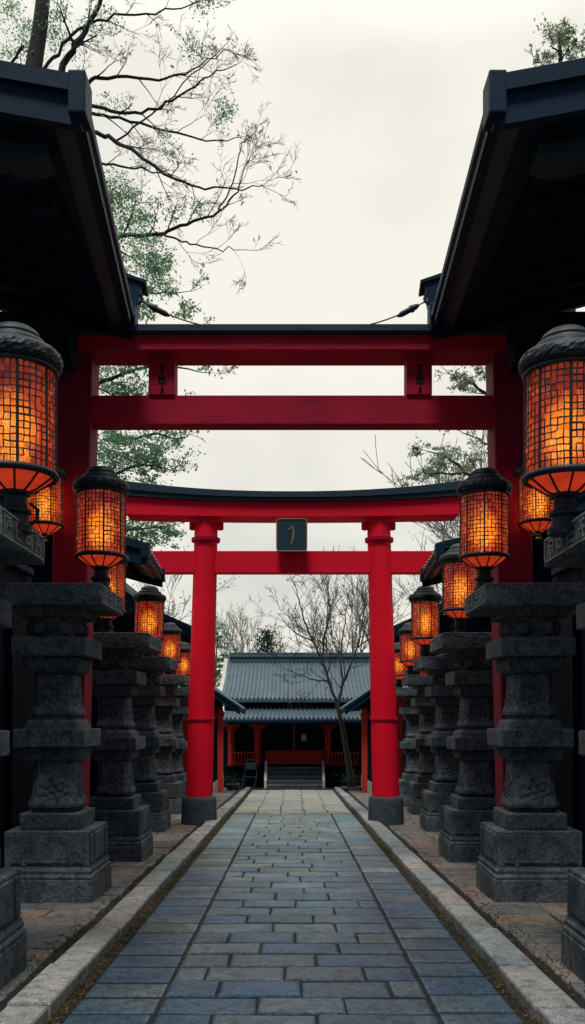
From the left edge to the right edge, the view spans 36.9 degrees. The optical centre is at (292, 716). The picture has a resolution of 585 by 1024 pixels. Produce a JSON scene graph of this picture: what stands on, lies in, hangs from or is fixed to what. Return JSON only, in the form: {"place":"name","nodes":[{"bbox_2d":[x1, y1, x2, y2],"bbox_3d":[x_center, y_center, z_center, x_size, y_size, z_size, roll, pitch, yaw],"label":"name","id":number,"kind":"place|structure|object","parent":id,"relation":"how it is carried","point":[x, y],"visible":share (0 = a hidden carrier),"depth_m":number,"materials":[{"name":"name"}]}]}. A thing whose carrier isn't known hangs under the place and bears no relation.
{"place":"outdoors","nodes":[
{"label":"outdoors","id":0,"kind":"place"},
{"bbox_2d":[0,495,164,587],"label":"side hall","id":1,"kind":"structure","parent":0,"point":[144,566],"depth_m":10.82,"materials":[{"name":"black wood"}]},
{"bbox_2d":[223,787,353,797],"bbox_3d":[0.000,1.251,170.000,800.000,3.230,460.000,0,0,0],"label":"ground","id":2,"kind":"structure","parent":0,"point":[237,792],"depth_m":34.25,"materials":[{"name":"grey stone"}]},
{"bbox_2d":[0,60,137,371],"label":"side hall","id":3,"kind":"structure","parent":2,"relation":"on","point":[62,272],"depth_m":6.07,"materials":[{"name":"black wood"}]},
{"bbox_2d":[27,466,65,542],"bbox_3d":[-2.149,-2.333,7.600,0.368,1.653,0.370,0,0,-34],"label":"hanging lantern","id":4,"kind":"object","parent":3,"relation":"hanging from","point":[48,502],"visible":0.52,"depth_m":7.49,"materials":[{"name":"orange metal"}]},
{"bbox_2d":[126,273,148,316],"bbox_3d":[-1.407,-3.712,7.770,0.265,0.355,0.260,0,0,0],"label":"eave end tile","id":5,"kind":"object","parent":3,"relation":"attached to","point":[137,286],"visible":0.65,"depth_m":7.66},
{"bbox_2d":[93,583,190,772],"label":"side hall","id":6,"kind":"structure","parent":2,"relation":"on","point":[125,622],"depth_m":18.62,"materials":[{"name":"black wood"}]},
{"bbox_2d":[0,0,301,295],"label":"leaning tree","id":7,"kind":"object","parent":2,"relation":"on","point":[35,50],"visible":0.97,"depth_m":13.23,"materials":[{"name":"green plant"}]},
{"bbox_2d":[97,200,237,549],"bbox_3d":[-3.310,-4.219,17.104,4.589,11.974,2.616,0,0,0],"label":"maple tree","id":8,"kind":"object","parent":2,"relation":"on","point":[115,438],"visible":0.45,"depth_m":16.94,"materials":[{"name":"green plant"}]},
{"bbox_2d":[135,582,225,664],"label":"bare tree","id":9,"kind":"object","parent":2,"relation":"on","point":[172,609],"visible":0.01,"depth_m":44.39,"materials":[{"name":"brown plant"}]},
{"bbox_2d":[132,546,239,623],"bbox_3d":[-4.732,-1.336,26.295,6.489,7.910,4.282,0,0,0],"label":"bare tree","id":10,"kind":"object","parent":2,"relation":"on","point":[173,583],"visible":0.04,"depth_m":25.90,"materials":[{"name":"brown plant"}]},
{"bbox_2d":[215,618,233,712],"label":"broadleaf tree","id":11,"kind":"object","parent":2,"relation":"on","point":[218,675],"visible":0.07,"depth_m":42.86,"materials":[{"name":"plant"}]},
{"bbox_2d":[213,686,245,792],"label":"side hall","id":12,"kind":"structure","parent":2,"relation":"on","point":[221,698],"depth_m":27.52,"materials":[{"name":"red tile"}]},
{"bbox_2d":[189,602,302,668],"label":"bare tree","id":13,"kind":"object","parent":2,"relation":"on","point":[242,647],"visible":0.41,"depth_m":50.03,"materials":[{"name":"brown plant"}]},
{"bbox_2d":[251,626,283,651],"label":"evergreen tree","id":14,"kind":"object","parent":2,"relation":"on","point":[265,638],"visible":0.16,"depth_m":45.86,"materials":[{"name":"green plant"}]},
{"bbox_2d":[0,787,584,1023],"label":"kerb","id":15,"kind":"structure","parent":2,"relation":"on","point":[41,997],"depth_m":5.17,"materials":[{"name":"stone"}]},
{"bbox_2d":[280,545,409,651],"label":"bare tree","id":16,"kind":"object","parent":2,"relation":"on","point":[353,638],"visible":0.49,"depth_m":44.91,"materials":[{"name":"brown plant"}]},
{"bbox_2d":[339,686,406,792],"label":"side hall","id":17,"kind":"structure","parent":2,"relation":"on","point":[363,698],"depth_m":27.52,"materials":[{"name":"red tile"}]},
{"bbox_2d":[360,430,487,584],"bbox_3d":[6.415,-2.998,22.249,8.498,10.751,7.768,0,0,20],"label":"bare tree","id":18,"kind":"object","parent":2,"relation":"on","point":[444,530],"visible":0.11,"depth_m":21.49,"materials":[{"name":"plant"}]},
{"bbox_2d":[392,472,469,619],"bbox_3d":[5.434,-2.532,25.122,5.802,10.308,7.355,0,0,0],"label":"bare tree","id":19,"kind":"object","parent":2,"relation":"on","point":[437,586],"visible":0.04,"depth_m":25.64,"materials":[{"name":"brown plant"}]},
{"bbox_2d":[388,366,487,534],"bbox_3d":[3.481,-3.152,16.562,3.393,9.778,1.842,0,0,0],"label":"spreading tree","id":20,"kind":"object","parent":2,"relation":"on","point":[462,384],"visible":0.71,"depth_m":16.46,"materials":[{"name":"green plant"}]},
{"bbox_2d":[394,583,491,778],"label":"side hall","id":21,"kind":"structure","parent":2,"relation":"on","point":[478,624],"depth_m":18.62,"materials":[{"name":"wood"}]},
{"bbox_2d":[420,494,584,587],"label":"side hall","id":22,"kind":"structure","parent":2,"relation":"on","point":[430,572],"depth_m":10.82,"materials":[{"name":"black wood"}]},
{"bbox_2d":[427,57,584,371],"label":"side hall","id":23,"kind":"structure","parent":2,"relation":"on","point":[515,258],"depth_m":6.09,"materials":[{"name":"black wood"}]},
{"bbox_2d":[418,273,440,311],"bbox_3d":[1.248,-3.712,7.770,0.265,0.355,0.260,0,0,0],"label":"eave end tile","id":24,"kind":"object","parent":23,"relation":"attached to","point":[429,286],"visible":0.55,"depth_m":7.66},
{"bbox_2d":[515,464,553,540],"bbox_3d":[2.123,-2.352,7.614,0.370,1.653,0.368,-1,-1,21],"label":"hanging lantern","id":25,"kind":"object","parent":23,"relation":"hanging from","point":[535,507],"visible":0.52,"depth_m":7.50,"materials":[{"name":"orange glass"}]},
{"bbox_2d":[524,13,584,311],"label":"slender tree","id":26,"kind":"object","parent":2,"relation":"on","point":[562,39],"visible":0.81,"depth_m":14.47,"materials":[{"name":"green plant"}]},
{"bbox_2d":[0,788,584,1002],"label":"side pavement","id":27,"kind":"structure","parent":0,"point":[541,924],"depth_m":6.51,"materials":[{"name":"stone"}]},
{"bbox_2d":[0,505,44,989],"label":"stone pedestal","id":28,"kind":"object","parent":27,"relation":"on","point":[18,547],"visible":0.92,"depth_m":4.65,"materials":[{"name":"stone"}]},
{"bbox_2d":[0,321,62,534],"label":"mosaic lantern","id":29,"kind":"object","parent":28,"relation":"on","point":[31,365],"visible":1,"depth_m":4.36,"materials":[{"name":"orange glass"}]},
{"bbox_2d":[2,583,122,903],"bbox_3d":[-1.865,0.239,7.147,0.815,2.534,0.848,0,0,1],"label":"stone pedestal","id":30,"kind":"object","parent":27,"relation":"on","point":[55,845],"visible":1,"depth_m":6.91,"materials":[{"name":"stone"}]},
{"bbox_2d":[72,466,129,589],"bbox_3d":[-1.563,-1.527,7.157,0.463,1.018,0.460,0,-1,27],"label":"mosaic lantern","id":31,"kind":"object","parent":30,"relation":"on","point":[101,493],"visible":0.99,"depth_m":7.01,"materials":[{"name":"orange glass"}]},
{"bbox_2d":[0,565,143,868],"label":"boundary wall","id":32,"kind":"structure","parent":27,"relation":"on","point":[17,685],"depth_m":8.82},
{"bbox_2d":[89,632,161,862],"bbox_3d":[-1.857,0.352,9.417,0.782,2.432,0.814,0,0,1],"label":"stone pedestal","id":33,"kind":"object","parent":27,"relation":"on","point":[118,680],"visible":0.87,"depth_m":9.21,"materials":[{"name":"stone"}]},
{"bbox_2d":[97,555,128,631],"bbox_3d":[-1.990,-1.354,9.419,0.453,0.998,0.450,1,0,-42],"label":"mosaic lantern","id":34,"kind":"object","parent":33,"relation":"on","point":[117,574],"visible":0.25,"depth_m":9.35,"materials":[{"name":"orange glass"}]},
{"bbox_2d":[132,657,176,831],"bbox_3d":[-2.076,0.417,12.408,0.794,2.470,0.827,0,0,0],"label":"stone pedestal","id":35,"kind":"object","parent":27,"relation":"on","point":[148,786],"visible":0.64,"depth_m":12.20,"materials":[{"name":"stone"}]},
{"bbox_2d":[133,585,165,656],"bbox_3d":[-2.029,-1.327,12.408,0.472,1.038,0.469,1,0,44],"label":"mosaic lantern","id":36,"kind":"object","parent":35,"relation":"on","point":[149,600],"visible":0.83,"depth_m":12.25,"materials":[{"name":"orange glass"}]},
{"bbox_2d":[155,675,188,813],"bbox_3d":[-2.227,0.515,15.248,0.782,2.432,0.814,0,0,0],"label":"stone pedestal","id":37,"kind":"object","parent":27,"relation":"on","point":[166,706],"visible":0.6,"depth_m":15.04,"materials":[{"name":"stone"}]},
{"bbox_2d":[159,622,181,674],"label":"mosaic lantern","id":38,"kind":"object","parent":37,"relation":"on","point":[171,648],"visible":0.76,"depth_m":15.10,"materials":[{"name":"orange glass"}]},
{"bbox_2d":[172,687,188,795],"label":"stone pedestal","id":39,"kind":"object","parent":27,"relation":"on","point":[181,711],"visible":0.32,"depth_m":17.31,"materials":[{"name":"stone"}]},
{"bbox_2d":[175,642,190,686],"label":"mosaic lantern","id":40,"kind":"object","parent":39,"relation":"on","point":[183,667],"visible":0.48,"depth_m":17.34,"materials":[{"name":"orange glass"}]},
{"bbox_2d":[224,772,245,790],"bbox_3d":[-2.090,2.244,30.998,0.913,0.796,0.980,0,0,0],"label":"potted plant","id":41,"kind":"object","parent":27,"relation":"on","point":[233,786],"visible":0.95,"depth_m":30.84,"materials":[{"name":"green plant"}]},
{"bbox_2d":[52,324,532,806],"bbox_3d":[0.000,-1.004,7.895,5.500,4.960,0.490,0,0,0],"label":"front torii","id":42,"kind":"object","parent":27,"relation":"on","point":[87,411],"visible":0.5,"depth_m":7.78,"materials":[{"name":"paint"}]},
{"bbox_2d":[138,293,197,323],"bbox_3d":[-1.098,-3.587,7.751,0.682,0.267,0.071,0,0,-10],"label":"stay cable","id":43,"kind":"object","parent":42,"relation":"attached to","point":[154,308],"visible":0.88,"depth_m":7.72,"materials":[{"name":"black metal"}]},
{"bbox_2d":[371,293,428,323],"bbox_3d":[0.949,-3.587,7.751,0.656,0.267,0.071,0,0,10],"label":"stay cable","id":44,"kind":"object","parent":42,"relation":"attached to","point":[409,309],"visible":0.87,"depth_m":7.72,"materials":[{"name":"black metal"}]},
{"bbox_2d":[124,480,464,825],"bbox_3d":[0.000,-0.963,13.262,5.322,5.249,0.641,0,0,0],"label":"torii","id":45,"kind":"object","parent":27,"relation":"on","point":[207,514],"visible":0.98,"depth_m":13.09,"materials":[{"name":"paint"}]},
{"bbox_2d":[245,546,411,787],"bbox_3d":[1.324,-1.749,31.340,6.282,8.844,3.550,0,0,0],"label":"courtyard tree","id":46,"kind":"object","parent":27,"relation":"on","point":[337,702],"visible":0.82,"depth_m":31.48,"materials":[{"name":"grey plant"}]},
{"bbox_2d":[334,769,360,787],"bbox_3d":[2.168,2.251,31.365,1.101,0.833,1.296,0,0,-29],"label":"shrub","id":47,"kind":"object","parent":27,"relation":"on","point":[345,780],"visible":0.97,"depth_m":31.28,"materials":[{"name":"green plant"}]},
{"bbox_2d":[341,786,361,790],"bbox_3d":[2.157,2.603,31.500,0.856,0.146,0.843,0,0,0],"label":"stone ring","id":48,"kind":"object","parent":27,"relation":"on","point":[345,788],"visible":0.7,"depth_m":31.18,"materials":[{"name":"stone"}]},
{"bbox_2d":[396,687,419,806],"bbox_3d":[2.426,0.640,17.498,0.831,2.410,0.806,0,0,0],"label":"stone pedestal","id":49,"kind":"object","parent":27,"relation":"on","point":[411,716],"visible":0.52,"depth_m":17.30,"materials":[{"name":"stone"}]},
{"bbox_2d":[394,642,406,686],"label":"mosaic lantern","id":50,"kind":"object","parent":49,"relation":"on","point":[400,670],"visible":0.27,"depth_m":17.34,"materials":[{"name":"orange glass"}]},
{"bbox_2d":[402,675,435,814],"bbox_3d":[2.365,0.515,15.248,0.840,2.435,0.814,0,0,0],"label":"stone pedestal","id":51,"kind":"object","parent":27,"relation":"on","point":[425,708],"visible":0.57,"depth_m":15.05,"materials":[{"name":"stone"}]},
{"bbox_2d":[398,623,420,675],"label":"mosaic lantern","id":52,"kind":"object","parent":51,"relation":"on","point":[409,652],"visible":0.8,"depth_m":15.12,"materials":[{"name":"orange glass"}]},
{"bbox_2d":[413,657,459,831],"bbox_3d":[2.185,0.417,12.408,0.853,2.473,0.827,0,0,0],"label":"stone pedestal","id":53,"kind":"object","parent":27,"relation":"on","point":[436,795],"visible":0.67,"depth_m":12.20,"materials":[{"name":"stone"}]},
{"bbox_2d":[408,586,441,657],"bbox_3d":[1.880,-1.327,12.402,0.472,1.038,0.469,0,1,30],"label":"mosaic lantern","id":54,"kind":"object","parent":53,"relation":"on","point":[425,614],"visible":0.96,"depth_m":12.24,"materials":[{"name":"orange glass"}]},
{"bbox_2d":[430,632,495,862],"bbox_3d":[1.955,0.351,9.418,0.840,2.435,0.814,0,0,0],"label":"stone pedestal","id":55,"kind":"object","parent":27,"relation":"on","point":[467,811],"visible":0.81,"depth_m":9.21,"materials":[{"name":"stone"}]},
{"bbox_2d":[439,543,476,631],"bbox_3d":[1.803,-1.354,9.425,0.450,0.998,0.454,0,0,34],"label":"mosaic lantern","id":56,"kind":"object","parent":55,"relation":"on","point":[458,576],"visible":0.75,"depth_m":9.28,"materials":[{"name":"orange glass"}]},
{"bbox_2d":[427,567,584,867],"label":"boundary wall","id":57,"kind":"structure","parent":27,"relation":"on","point":[569,705],"depth_m":8.69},
{"bbox_2d":[465,582,584,903],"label":"stone pedestal","id":58,"kind":"object","parent":27,"relation":"on","point":[530,845],"visible":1,"depth_m":6.91,"materials":[{"name":"stone"}]},
{"bbox_2d":[456,467,512,591],"bbox_3d":[1.565,-1.517,7.144,0.454,0.998,0.450,0,1,13],"label":"mosaic lantern","id":59,"kind":"object","parent":58,"relation":"on","point":[484,540],"visible":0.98,"depth_m":6.99,"materials":[{"name":"orange glass"}]},
{"bbox_2d":[544,511,584,983],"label":"stone pedestal","id":60,"kind":"object","parent":27,"relation":"on","point":[568,550],"visible":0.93,"depth_m":4.74,"materials":[{"name":"stone"}]},
{"bbox_2d":[518,324,584,537],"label":"mosaic lantern","id":61,"kind":"object","parent":60,"relation":"on","point":[551,367],"visible":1,"depth_m":4.40,"materials":[{"name":"orange glass"}]},
{"bbox_2d":[0,788,584,1023],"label":"soil strip","id":62,"kind":"object","parent":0,"point":[549,974],"visible":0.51,"depth_m":5.32,"materials":[{"name":"grey stone"}]},
{"bbox_2d":[242,759,257,788],"bbox_3d":[-1.613,2.191,32.926,0.514,1.118,0.633,0,0,14],"label":"folding chair","id":63,"kind":"object","parent":62,"relation":"on","point":[251,766],"visible":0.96,"depth_m":33.05,"materials":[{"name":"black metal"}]},
{"bbox_2d":[0,809,584,1023],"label":"moss","id":64,"kind":"object","parent":62,"relation":"on","point":[383,849],"visible":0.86,"depth_m":5.63,"materials":[{"name":"green plant"}]},
{"bbox_2d":[7,813,584,1023],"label":"fallen leaves","id":65,"kind":"object","parent":62,"relation":"on","point":[568,987],"visible":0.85,"depth_m":5.55,"materials":[{"name":"plant"}]},
{"bbox_2d":[234,790,350,813],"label":"court path","id":66,"kind":"structure","parent":0,"point":[311,801],"depth_m":19.44,"materials":[{"name":"grey stone"}]},
{"bbox_2d":[0,0,584,712],"label":"sky","id":67,"kind":"structure","parent":0,"point":[381,101],"materials":[{"name":"white"}]},
{"bbox_2d":[63,813,523,1023],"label":"path","id":68,"kind":"structure","parent":0,"point":[228,913],"depth_m":5.37,"materials":[{"name":"grey stone"}]},
{"bbox_2d":[219,652,407,787],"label":"shrine hall","id":69,"kind":"structure","parent":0,"point":[258,691],"depth_m":34.72,"materials":[{"name":"grey tile"}]},
{"bbox_2d":[266,750,322,763],"bbox_3d":[0.080,1.646,34.620,2.280,0.600,0.120,0,0,0],"label":"slatted barrier","id":70,"kind":"object","parent":69,"relation":"on","point":[294,759],"visible":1,"depth_m":34.60,"materials":[{"name":"red wood"}]},
{"bbox_2d":[301,733,305,740],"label":"paper lantern","id":71,"kind":"object","parent":69,"relation":"hanging from","point":[303,736],"visible":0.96,"depth_m":34.23,"materials":[{"name":"grey paper"}]}
]}

